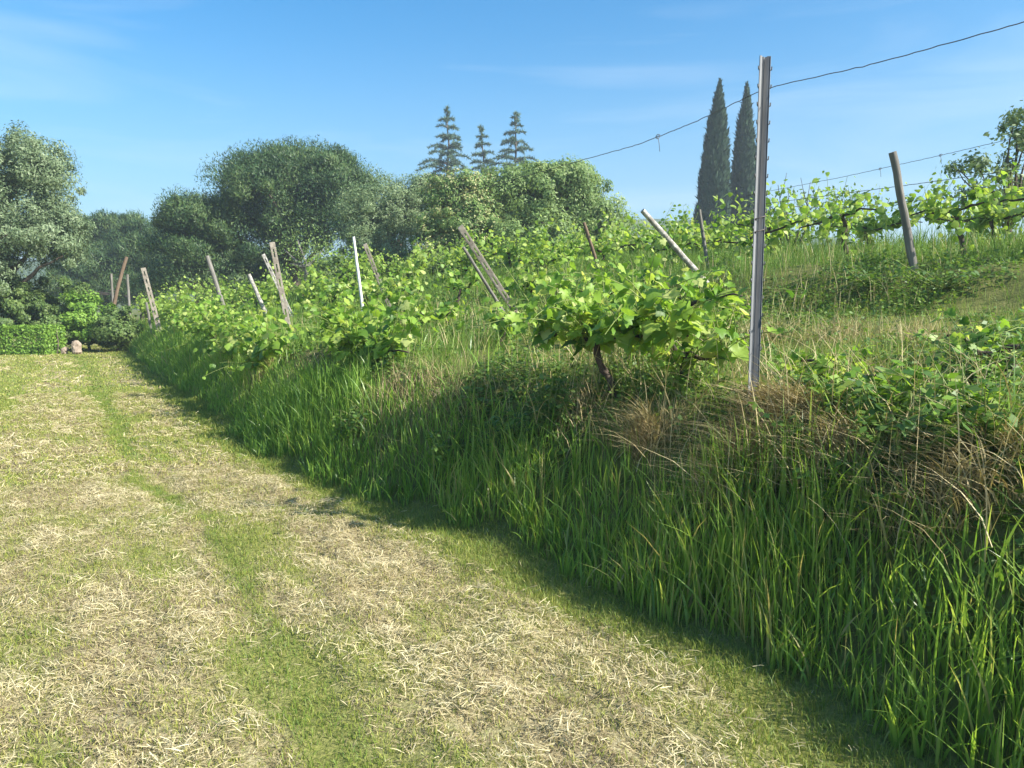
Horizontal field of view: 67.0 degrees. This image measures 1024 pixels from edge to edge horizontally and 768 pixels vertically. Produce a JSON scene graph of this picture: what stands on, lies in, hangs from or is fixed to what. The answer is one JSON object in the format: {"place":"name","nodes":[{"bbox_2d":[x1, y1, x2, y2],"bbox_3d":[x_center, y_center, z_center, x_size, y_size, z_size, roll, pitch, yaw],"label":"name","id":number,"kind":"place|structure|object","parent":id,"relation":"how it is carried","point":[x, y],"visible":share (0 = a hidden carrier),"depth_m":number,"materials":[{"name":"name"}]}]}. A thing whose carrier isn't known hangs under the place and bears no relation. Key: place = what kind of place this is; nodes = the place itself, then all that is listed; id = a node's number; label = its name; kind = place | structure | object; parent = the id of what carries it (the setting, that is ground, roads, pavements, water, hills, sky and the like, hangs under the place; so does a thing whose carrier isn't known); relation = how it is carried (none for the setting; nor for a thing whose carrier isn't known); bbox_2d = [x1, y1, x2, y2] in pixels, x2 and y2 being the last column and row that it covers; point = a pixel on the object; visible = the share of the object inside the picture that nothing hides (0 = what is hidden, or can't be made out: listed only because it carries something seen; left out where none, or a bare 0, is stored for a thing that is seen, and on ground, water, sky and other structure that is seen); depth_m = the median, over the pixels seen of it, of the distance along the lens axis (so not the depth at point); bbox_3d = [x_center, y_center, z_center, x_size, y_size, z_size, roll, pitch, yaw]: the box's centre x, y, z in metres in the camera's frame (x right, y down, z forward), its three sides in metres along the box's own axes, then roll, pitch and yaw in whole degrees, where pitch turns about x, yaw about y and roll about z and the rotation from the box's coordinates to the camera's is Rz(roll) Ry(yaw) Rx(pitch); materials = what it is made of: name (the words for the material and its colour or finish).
{"place":"outdoors","nodes":[
{"label":"outdoors","id":0,"kind":"place"},
{"bbox_2d":[14,219,878,310],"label":"hills","id":1,"kind":"structure","parent":0,"point":[32,268],"depth_m":194.22,"materials":[{"name":"plant"}]},
{"bbox_2d":[0,253,1023,767],"bbox_3d":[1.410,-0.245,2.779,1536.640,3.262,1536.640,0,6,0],"label":"ground","id":2,"kind":"structure","parent":0,"point":[998,295],"depth_m":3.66,"materials":[{"name":"plant"}]},
{"bbox_2d":[0,272,61,348],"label":"shrub","id":3,"kind":"object","parent":2,"relation":"on","point":[12,310],"visible":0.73,"depth_m":28.13,"materials":[{"name":"green plant"}]},
{"bbox_2d":[0,323,66,354],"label":"clipped hedge","id":4,"kind":"object","parent":2,"relation":"on","point":[55,333],"visible":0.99,"depth_m":26.45,"materials":[{"name":"green plant"}]},
{"bbox_2d":[0,119,101,298],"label":"leafy tree","id":5,"kind":"object","parent":2,"relation":"on","point":[35,172],"visible":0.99,"depth_m":27.54,"materials":[{"name":"green plant"}]},
{"bbox_2d":[2,275,99,345],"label":"shrub","id":6,"kind":"object","parent":2,"relation":"on","point":[47,314],"visible":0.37,"depth_m":28.65,"materials":[{"name":"green plant"}]},
{"bbox_2d":[57,289,116,350],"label":"shrub","id":7,"kind":"object","parent":2,"relation":"on","point":[79,320],"visible":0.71,"depth_m":28.27,"materials":[{"name":"green plant"}]},
{"bbox_2d":[41,217,162,319],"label":"stone pine","id":8,"kind":"object","parent":2,"relation":"on","point":[125,244],"visible":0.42,"depth_m":55.42,"materials":[{"name":"green plant"}]},
{"bbox_2d":[53,207,150,313],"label":"stone pine","id":9,"kind":"object","parent":2,"relation":"on","point":[103,221],"visible":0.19,"depth_m":60.05,"materials":[{"name":"green plant"}]},
{"bbox_2d":[88,305,144,350],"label":"shrub","id":10,"kind":"object","parent":2,"relation":"on","point":[111,330],"visible":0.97,"depth_m":27.95,"materials":[{"name":"green plant"}]},
{"bbox_2d":[155,283,205,334],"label":"grapevine","id":11,"kind":"object","parent":2,"relation":"on","point":[175,312],"visible":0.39,"depth_m":19.93,"materials":[{"name":"green plant"}]},
{"bbox_2d":[158,290,240,355],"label":"grapevine","id":12,"kind":"object","parent":2,"relation":"on","point":[202,318],"visible":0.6,"depth_m":15.59,"materials":[{"name":"green plant"}]},
{"bbox_2d":[166,286,239,337],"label":"grapevine","id":13,"kind":"object","parent":2,"relation":"on","point":[188,329],"visible":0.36,"depth_m":17.68,"materials":[{"name":"green plant"}]},
{"bbox_2d":[134,183,273,307],"bbox_3d":[-16.330,-6.787,41.471,7.184,7.290,7.323,0,6,0],"label":"stone pine","id":14,"kind":"object","parent":2,"relation":"on","point":[196,231],"visible":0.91,"depth_m":39.29,"materials":[{"name":"green plant"}]},
{"bbox_2d":[43,226,373,310],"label":"evergreen shrub","id":15,"kind":"object","parent":2,"relation":"on","point":[136,279],"visible":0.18,"depth_m":52.85,"materials":[{"name":"green plant"}]},
{"bbox_2d":[192,294,269,366],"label":"grapevine","id":16,"kind":"object","parent":2,"relation":"on","point":[229,336],"visible":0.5,"depth_m":13.44,"materials":[{"name":"green plant"}]},
{"bbox_2d":[202,289,320,380],"bbox_3d":[-3.564,-0.686,11.412,1.795,1.412,2.510,-2,6,-16],"label":"grapevine","id":17,"kind":"object","parent":2,"relation":"on","point":[267,345],"visible":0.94,"depth_m":10.97,"materials":[{"name":"green plant"}]},
{"bbox_2d":[258,261,300,313],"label":"grapevine","id":18,"kind":"object","parent":2,"relation":"on","point":[272,288],"visible":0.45,"depth_m":22.47,"materials":[{"name":"green plant"}]},
{"bbox_2d":[269,242,290,335],"bbox_3d":[-3.710,-1.393,12.524,0.086,1.800,0.069,-11,6,-15],"label":"concrete post","id":19,"kind":"object","parent":2,"relation":"on","point":[278,277],"visible":0.72,"depth_m":12.47,"materials":[{"name":"concrete"}]},
{"bbox_2d":[194,134,384,290],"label":"stone pine","id":20,"kind":"object","parent":2,"relation":"on","point":[275,182],"visible":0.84,"depth_m":40.10,"materials":[{"name":"green plant"}]},
{"bbox_2d":[272,257,330,311],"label":"grapevine","id":21,"kind":"object","parent":2,"relation":"on","point":[300,290],"visible":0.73,"depth_m":20.17,"materials":[{"name":"green plant"}]},
{"bbox_2d":[254,206,374,280],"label":"shrub","id":22,"kind":"object","parent":2,"relation":"on","point":[298,248],"visible":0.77,"depth_m":29.61,"materials":[{"name":"green plant"}]},
{"bbox_2d":[297,254,354,302],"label":"shrub","id":23,"kind":"object","parent":2,"relation":"on","point":[333,267],"visible":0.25,"depth_m":26.25,"materials":[{"name":"green plant"}]},
{"bbox_2d":[308,259,353,307],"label":"grapevine","id":24,"kind":"object","parent":2,"relation":"on","point":[334,292],"visible":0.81,"depth_m":18.42,"materials":[{"name":"green plant"}]},
{"bbox_2d":[330,405,371,448],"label":"weed plant","id":25,"kind":"object","parent":2,"relation":"on","point":[351,423],"visible":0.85,"depth_m":7.24,"materials":[{"name":"green plant"}]},
{"bbox_2d":[256,271,463,366],"bbox_3d":[-1.640,-0.684,9.339,2.406,1.279,3.351,0,6,0],"label":"grapevine","id":26,"kind":"object","parent":2,"relation":"on","point":[340,328],"visible":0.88,"depth_m":8.63,"materials":[{"name":"green plant"}]},
{"bbox_2d":[319,260,402,311],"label":"grapevine","id":27,"kind":"object","parent":2,"relation":"on","point":[374,291],"visible":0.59,"depth_m":16.54,"materials":[{"name":"green plant"}]},
{"bbox_2d":[323,166,437,276],"bbox_3d":[-5.359,-6.633,33.138,5.532,5.394,5.571,0,6,0],"label":"olive tree","id":28,"kind":"object","parent":2,"relation":"on","point":[387,229],"visible":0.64,"depth_m":32.35,"materials":[{"name":"green plant"}]},
{"bbox_2d":[361,244,416,281],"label":"grapevine","id":29,"kind":"object","parent":2,"relation":"on","point":[384,267],"visible":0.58,"depth_m":23.61,"materials":[{"name":"green plant"}]},
{"bbox_2d":[357,249,427,314],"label":"grapevine","id":30,"kind":"object","parent":2,"relation":"on","point":[396,285],"visible":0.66,"depth_m":14.58,"materials":[{"name":"green plant"}]},
{"bbox_2d":[389,237,438,283],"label":"grapevine","id":31,"kind":"object","parent":2,"relation":"on","point":[418,259],"visible":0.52,"depth_m":21.41,"materials":[{"name":"green plant"}]},
{"bbox_2d":[392,277,464,330],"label":"grapevine","id":32,"kind":"object","parent":2,"relation":"on","point":[440,316],"visible":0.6,"depth_m":11.45,"materials":[{"name":"green plant"}]},
{"bbox_2d":[0,347,876,767],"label":"cut hay","id":33,"kind":"object","parent":2,"relation":"on","point":[92,605],"visible":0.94,"depth_m":3.87},
{"bbox_2d":[414,105,472,193],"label":"cedar tree","id":34,"kind":"object","parent":2,"relation":"on","point":[450,153],"visible":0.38,"depth_m":75.71,"materials":[{"name":"green plant"}]},
{"bbox_2d":[425,429,465,467],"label":"weed plant","id":35,"kind":"object","parent":2,"relation":"on","point":[435,448],"visible":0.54,"depth_m":6.18,"materials":[{"name":"green plant"}]},
{"bbox_2d":[406,230,503,278],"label":"grapevine","id":36,"kind":"object","parent":2,"relation":"on","point":[463,260],"visible":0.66,"depth_m":19.93,"materials":[{"name":"green plant"}]},
{"bbox_2d":[428,258,485,322],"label":"grapevine","id":37,"kind":"object","parent":2,"relation":"on","point":[454,284],"visible":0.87,"depth_m":13.08,"materials":[{"name":"green plant"}]},
{"bbox_2d":[406,164,510,265],"bbox_3d":[-1.926,-6.154,30.390,4.442,4.799,4.006,0,6,0],"label":"tree","id":38,"kind":"object","parent":2,"relation":"on","point":[439,223],"visible":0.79,"depth_m":29.33,"materials":[{"name":"green plant"}]},
{"bbox_2d":[461,123,499,235],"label":"cedar tree","id":39,"kind":"object","parent":2,"relation":"on","point":[484,153],"visible":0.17,"depth_m":81.74,"materials":[{"name":"green plant"}]},
{"bbox_2d":[458,225,517,312],"bbox_3d":[-0.238,-1.440,10.732,0.083,1.756,0.067,-33,19,4],"label":"concrete post","id":40,"kind":"object","parent":2,"relation":"on","point":[480,257],"visible":0.73,"depth_m":10.61,"materials":[{"name":"concrete"}]},
{"bbox_2d":[477,290,537,346],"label":"grapevine","id":41,"kind":"object","parent":2,"relation":"on","point":[492,317],"visible":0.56,"depth_m":8.66,"materials":[{"name":"green plant"}]},
{"bbox_2d":[483,111,536,230],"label":"cedar tree","id":42,"kind":"object","parent":2,"relation":"on","point":[512,140],"visible":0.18,"depth_m":77.76,"materials":[{"name":"green plant"}]},
{"bbox_2d":[486,410,534,448],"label":"weed plant","id":43,"kind":"object","parent":2,"relation":"on","point":[511,423],"visible":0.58,"depth_m":5.87,"materials":[{"name":"green plant"}]},
{"bbox_2d":[458,215,563,275],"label":"grapevine","id":44,"kind":"object","parent":2,"relation":"on","point":[505,253],"visible":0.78,"depth_m":18.06,"materials":[{"name":"green plant"}]},
{"bbox_2d":[498,245,590,313],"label":"grapevine","id":45,"kind":"object","parent":2,"relation":"on","point":[527,285],"visible":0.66,"depth_m":11.23,"materials":[{"name":"green plant"}]},
{"bbox_2d":[528,371,584,438],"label":"weed plant","id":46,"kind":"object","parent":2,"relation":"on","point":[552,404],"visible":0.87,"depth_m":5.67,"materials":[{"name":"green plant"}]},
{"bbox_2d":[514,234,603,272],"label":"grapevine","id":47,"kind":"object","parent":2,"relation":"on","point":[553,260],"visible":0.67,"depth_m":16.58,"materials":[{"name":"green plant"}]},
{"bbox_2d":[477,153,651,265],"bbox_3d":[1.734,-6.615,30.601,8.568,5.285,6.691,0,6,0],"label":"leafy tree","id":48,"kind":"object","parent":2,"relation":"on","point":[566,193],"visible":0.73,"depth_m":30.00,"materials":[{"name":"green plant"}]},
{"bbox_2d":[138,213,1023,603],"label":"meadow grass","id":49,"kind":"structure","parent":2,"relation":"on","point":[800,257],"depth_m":9.50,"materials":[{"name":"plant"}]},
{"bbox_2d":[536,219,627,260],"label":"grapevine","id":50,"kind":"object","parent":2,"relation":"on","point":[584,239],"visible":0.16,"depth_m":19.81,"materials":[{"name":"green plant"}]},
{"bbox_2d":[524,234,672,311],"bbox_3d":[1.130,-1.202,9.609,2.239,1.178,1.217,4,7,37],"label":"grapevine","id":51,"kind":"object","parent":2,"relation":"on","point":[656,261],"visible":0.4,"depth_m":9.52,"materials":[{"name":"green plant"}]},
{"bbox_2d":[564,211,672,264],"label":"grapevine","id":52,"kind":"object","parent":2,"relation":"on","point":[603,250],"visible":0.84,"depth_m":14.61,"materials":[{"name":"green plant"}]},
{"bbox_2d":[219,241,1023,678],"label":"ground cover","id":53,"kind":"object","parent":2,"relation":"on","point":[867,259],"visible":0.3,"depth_m":6.23,"materials":[{"name":"green plant"}]},
{"bbox_2d":[545,276,708,324],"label":"grapevine","id":54,"kind":"object","parent":2,"relation":"on","point":[590,286],"visible":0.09,"depth_m":7.69,"materials":[{"name":"green plant"}]},
{"bbox_2d":[581,389,686,461],"bbox_3d":[0.742,0.266,4.979,0.980,0.483,1.066,0,6,0],"label":"dead grass heap","id":55,"kind":"object","parent":2,"relation":"on","point":[640,423],"visible":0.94,"depth_m":5.00,"materials":[{"name":"plant"}]},
{"bbox_2d":[592,202,675,255],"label":"grapevine","id":56,"kind":"object","parent":2,"relation":"on","point":[629,248],"visible":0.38,"depth_m":17.95,"materials":[{"name":"green plant"}]},
{"bbox_2d":[457,249,811,396],"bbox_3d":[0.489,-0.407,5.548,1.789,1.182,2.858,-2,6,-17],"label":"grapevine","id":57,"kind":"object","parent":2,"relation":"on","point":[566,315],"visible":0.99,"depth_m":5.34,"materials":[{"name":"green plant"}]},
{"bbox_2d":[627,205,716,271],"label":"grapevine","id":58,"kind":"object","parent":2,"relation":"on","point":[685,237],"visible":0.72,"depth_m":13.12,"materials":[{"name":"green plant"}]},
{"bbox_2d":[641,209,713,288],"bbox_3d":[2.170,-1.566,9.685,0.081,1.676,0.078,-41,18,15],"label":"concrete post","id":59,"kind":"object","parent":2,"relation":"on","point":[670,242],"visible":0.62,"depth_m":9.58,"materials":[{"name":"concrete"}]},
{"bbox_2d":[634,238,742,309],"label":"grapevine","id":60,"kind":"object","parent":2,"relation":"on","point":[652,276],"visible":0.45,"depth_m":7.89,"materials":[{"name":"green plant"}]},
{"bbox_2d":[604,285,789,396],"bbox_3d":[1.138,-0.242,5.184,0.951,0.821,1.655,0,6,0],"label":"grapevine","id":61,"kind":"object","parent":2,"relation":"on","point":[686,353],"visible":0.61,"depth_m":5.18,"materials":[{"name":"green plant"}]},
{"bbox_2d":[660,204,751,260],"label":"grapevine","id":62,"kind":"object","parent":2,"relation":"on","point":[711,232],"visible":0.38,"depth_m":16.41,"materials":[{"name":"green plant"}]},
{"bbox_2d":[692,78,734,251],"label":"cypress tree","id":63,"kind":"object","parent":2,"relation":"on","point":[714,177],"visible":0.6,"depth_m":61.72,"materials":[{"name":"green plant"}]},
{"bbox_2d":[634,406,794,519],"bbox_3d":[1.142,0.446,4.319,1.132,0.630,1.084,5,8,42],"label":"dead grass heap","id":64,"kind":"object","parent":2,"relation":"on","point":[751,448],"visible":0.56,"depth_m":4.27,"materials":[{"name":"plant"}]},
{"bbox_2d":[714,292,750,339],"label":"weed plant","id":65,"kind":"object","parent":2,"relation":"on","point":[723,307],"visible":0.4,"depth_m":7.34,"materials":[{"name":"green plant"}]},
{"bbox_2d":[730,80,756,249],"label":"cypress tree","id":66,"kind":"object","parent":2,"relation":"on","point":[743,168],"visible":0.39,"depth_m":63.77,"materials":[{"name":"green plant"}]},
{"bbox_2d":[747,55,771,420],"bbox_3d":[1.438,-0.747,4.538,0.100,2.260,0.066,-1,6,-11],"label":"steel post","id":67,"kind":"object","parent":2,"relation":"on","point":[764,86],"visible":0.98,"depth_m":4.50,"materials":[{"name":"metal"}]},
{"bbox_2d":[275,21,1023,246],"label":"trellis wire","id":68,"kind":"object","parent":67,"relation":"attached to","point":[719,110],"visible":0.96,"depth_m":4.72,"materials":[{"name":"metal"}]},
{"bbox_2d":[707,191,819,260],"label":"grapevine","id":69,"kind":"object","parent":2,"relation":"on","point":[744,242],"visible":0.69,"depth_m":11.55,"materials":[{"name":"green plant"}]},
{"bbox_2d":[676,361,870,466],"bbox_3d":[1.425,0.170,4.496,1.146,0.613,1.366,-1,6,-10],"label":"dead grass heap","id":70,"kind":"object","parent":2,"relation":"on","point":[773,393],"visible":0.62,"depth_m":4.43,"materials":[{"name":"plant"}]},
{"bbox_2d":[745,400,837,451],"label":"weed plant","id":71,"kind":"object","parent":2,"relation":"on","point":[780,422],"visible":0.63,"depth_m":4.12,"materials":[{"name":"green plant"}]},
{"bbox_2d":[703,171,888,258],"bbox_3d":[4.905,-2.995,14.325,1.885,1.780,3.474,-4,7,-35],"label":"grapevine","id":72,"kind":"object","parent":2,"relation":"on","point":[774,239],"visible":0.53,"depth_m":14.52,"materials":[{"name":"green plant"}]},
{"bbox_2d":[759,345,875,391],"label":"weed plant","id":73,"kind":"object","parent":2,"relation":"on","point":[818,364],"visible":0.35,"depth_m":5.04,"materials":[{"name":"green plant"}]},
{"bbox_2d":[703,393,945,500],"bbox_3d":[1.550,0.317,3.940,1.084,0.587,1.054,-5,7,-41],"label":"dead grass heap","id":74,"kind":"object","parent":2,"relation":"on","point":[819,444],"visible":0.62,"depth_m":3.94,"materials":[{"name":"plant"}]},
{"bbox_2d":[785,342,883,405],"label":"plant","id":75,"kind":"object","parent":2,"relation":"on","point":[794,357],"visible":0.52,"depth_m":4.72,"materials":[{"name":"green plant"}]},
{"bbox_2d":[795,172,890,260],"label":"grapevine","id":76,"kind":"object","parent":2,"relation":"on","point":[855,212],"visible":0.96,"depth_m":10.17,"materials":[{"name":"green plant"}]},
{"bbox_2d":[793,451,904,517],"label":"weed plant","id":77,"kind":"object","parent":2,"relation":"on","point":[879,496],"visible":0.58,"depth_m":3.71,"materials":[{"name":"green plant"}]},
{"bbox_2d":[799,365,936,413],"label":"weed plant","id":78,"kind":"object","parent":2,"relation":"on","point":[828,387],"visible":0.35,"depth_m":4.20,"materials":[{"name":"green plant"}]},
{"bbox_2d":[805,178,932,247],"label":"grapevine","id":79,"kind":"object","parent":2,"relation":"on","point":[841,206],"visible":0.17,"depth_m":16.20,"materials":[{"name":"green plant"}]},
{"bbox_2d":[836,263,902,292],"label":"weed plant","id":80,"kind":"object","parent":2,"relation":"on","point":[869,283],"visible":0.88,"depth_m":8.50,"materials":[{"name":"green plant"}]},
{"bbox_2d":[809,182,934,254],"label":"grapevine","id":81,"kind":"object","parent":2,"relation":"on","point":[893,221],"visible":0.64,"depth_m":13.06,"materials":[{"name":"green plant"}]},
{"bbox_2d":[803,365,963,446],"bbox_3d":[1.852,0.114,3.928,0.583,0.441,0.924,0,6,0],"label":"weed plant","id":82,"kind":"object","parent":2,"relation":"on","point":[872,409],"visible":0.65,"depth_m":3.80,"materials":[{"name":"green plant"}]},
{"bbox_2d":[888,151,918,273],"bbox_3d":[4.430,-1.859,8.719,0.099,1.518,0.097,-10,11,28],"label":"wooden post","id":83,"kind":"object","parent":2,"relation":"on","point":[904,216],"visible":0.9,"depth_m":8.68,"materials":[{"name":"grey wood"}]},
{"bbox_2d":[837,391,976,477],"bbox_3d":[1.822,0.248,3.620,0.602,0.395,0.610,3,6,28],"label":"weed plant","id":84,"kind":"object","parent":2,"relation":"on","point":[908,424],"visible":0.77,"depth_m":3.62,"materials":[{"name":"green plant"}]},
{"bbox_2d":[795,414,1022,554],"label":"dead grass heap","id":85,"kind":"object","parent":2,"relation":"on","point":[976,484],"visible":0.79,"depth_m":3.38,"materials":[{"name":"plant"}]},
{"bbox_2d":[844,359,1023,412],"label":"weed plant","id":86,"kind":"object","parent":2,"relation":"on","point":[856,370],"visible":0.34,"depth_m":4.11,"materials":[{"name":"green plant"}]},
{"bbox_2d":[850,395,1023,525],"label":"dead grass heap","id":87,"kind":"object","parent":2,"relation":"on","point":[1012,439],"visible":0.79,"depth_m":3.29,"materials":[{"name":"plant"}]},
{"bbox_2d":[877,255,1020,288],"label":"weed plant","id":88,"kind":"object","parent":2,"relation":"on","point":[955,281],"visible":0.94,"depth_m":7.85,"materials":[{"name":"green plant"}]},
{"bbox_2d":[883,351,1023,453],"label":"weed plant","id":89,"kind":"object","parent":2,"relation":"on","point":[982,409],"visible":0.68,"depth_m":3.41,"materials":[{"name":"green plant"}]},
{"bbox_2d":[910,157,1011,257],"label":"grapevine","id":90,"kind":"object","parent":2,"relation":"on","point":[953,210],"visible":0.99,"depth_m":8.97,"materials":[{"name":"green plant"}]},
{"bbox_2d":[905,323,1023,377],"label":"weed plant","id":91,"kind":"object","parent":2,"relation":"on","point":[960,343],"visible":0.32,"depth_m":4.92,"materials":[{"name":"green plant"}]},
{"bbox_2d":[913,169,1023,251],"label":"grapevine","id":92,"kind":"object","parent":2,"relation":"on","point":[982,218],"visible":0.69,"depth_m":11.29,"materials":[{"name":"green plant"}]},
{"bbox_2d":[914,172,1023,246],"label":"grapevine","id":93,"kind":"object","parent":2,"relation":"on","point":[938,189],"visible":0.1,"depth_m":14.84,"materials":[{"name":"green plant"}]},
{"bbox_2d":[921,363,1023,458],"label":"weed plant","id":94,"kind":"object","parent":2,"relation":"on","point":[952,399],"visible":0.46,"depth_m":3.50,"materials":[{"name":"green plant"}]},
{"bbox_2d":[929,250,1023,384],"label":"plant","id":95,"kind":"object","parent":2,"relation":"on","point":[980,338],"visible":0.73,"depth_m":4.66,"materials":[{"name":"green plant"}]},
{"bbox_2d":[935,100,1023,245],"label":"leafy tree","id":96,"kind":"object","parent":2,"relation":"on","point":[1011,121],"visible":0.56,"depth_m":12.16,"materials":[{"name":"green plant"}]},
{"bbox_2d":[953,335,1023,394],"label":"weed plant","id":97,"kind":"object","parent":2,"relation":"on","point":[1000,355],"visible":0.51,"depth_m":4.34,"materials":[{"name":"green plant"}]},
{"bbox_2d":[995,162,1023,218],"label":"grapevine","id":98,"kind":"object","parent":2,"relation":"on","point":[1010,196],"visible":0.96,"depth_m":8.59,"materials":[{"name":"green plant"}]},
{"bbox_2d":[0,0,1023,260],"label":"sky","id":99,"kind":"structure","parent":0,"point":[141,91],"materials":[{"name":"blue"}]},
{"bbox_2d":[125,317,1023,767],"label":"tall grass","id":100,"kind":"structure","parent":0,"point":[263,427],"depth_m":4.03,"materials":[{"name":"green plant"}]},
{"bbox_2d":[227,225,1023,583],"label":"dry grass","id":101,"kind":"structure","parent":0,"point":[663,423],"depth_m":5.43,"materials":[{"name":"plant"}]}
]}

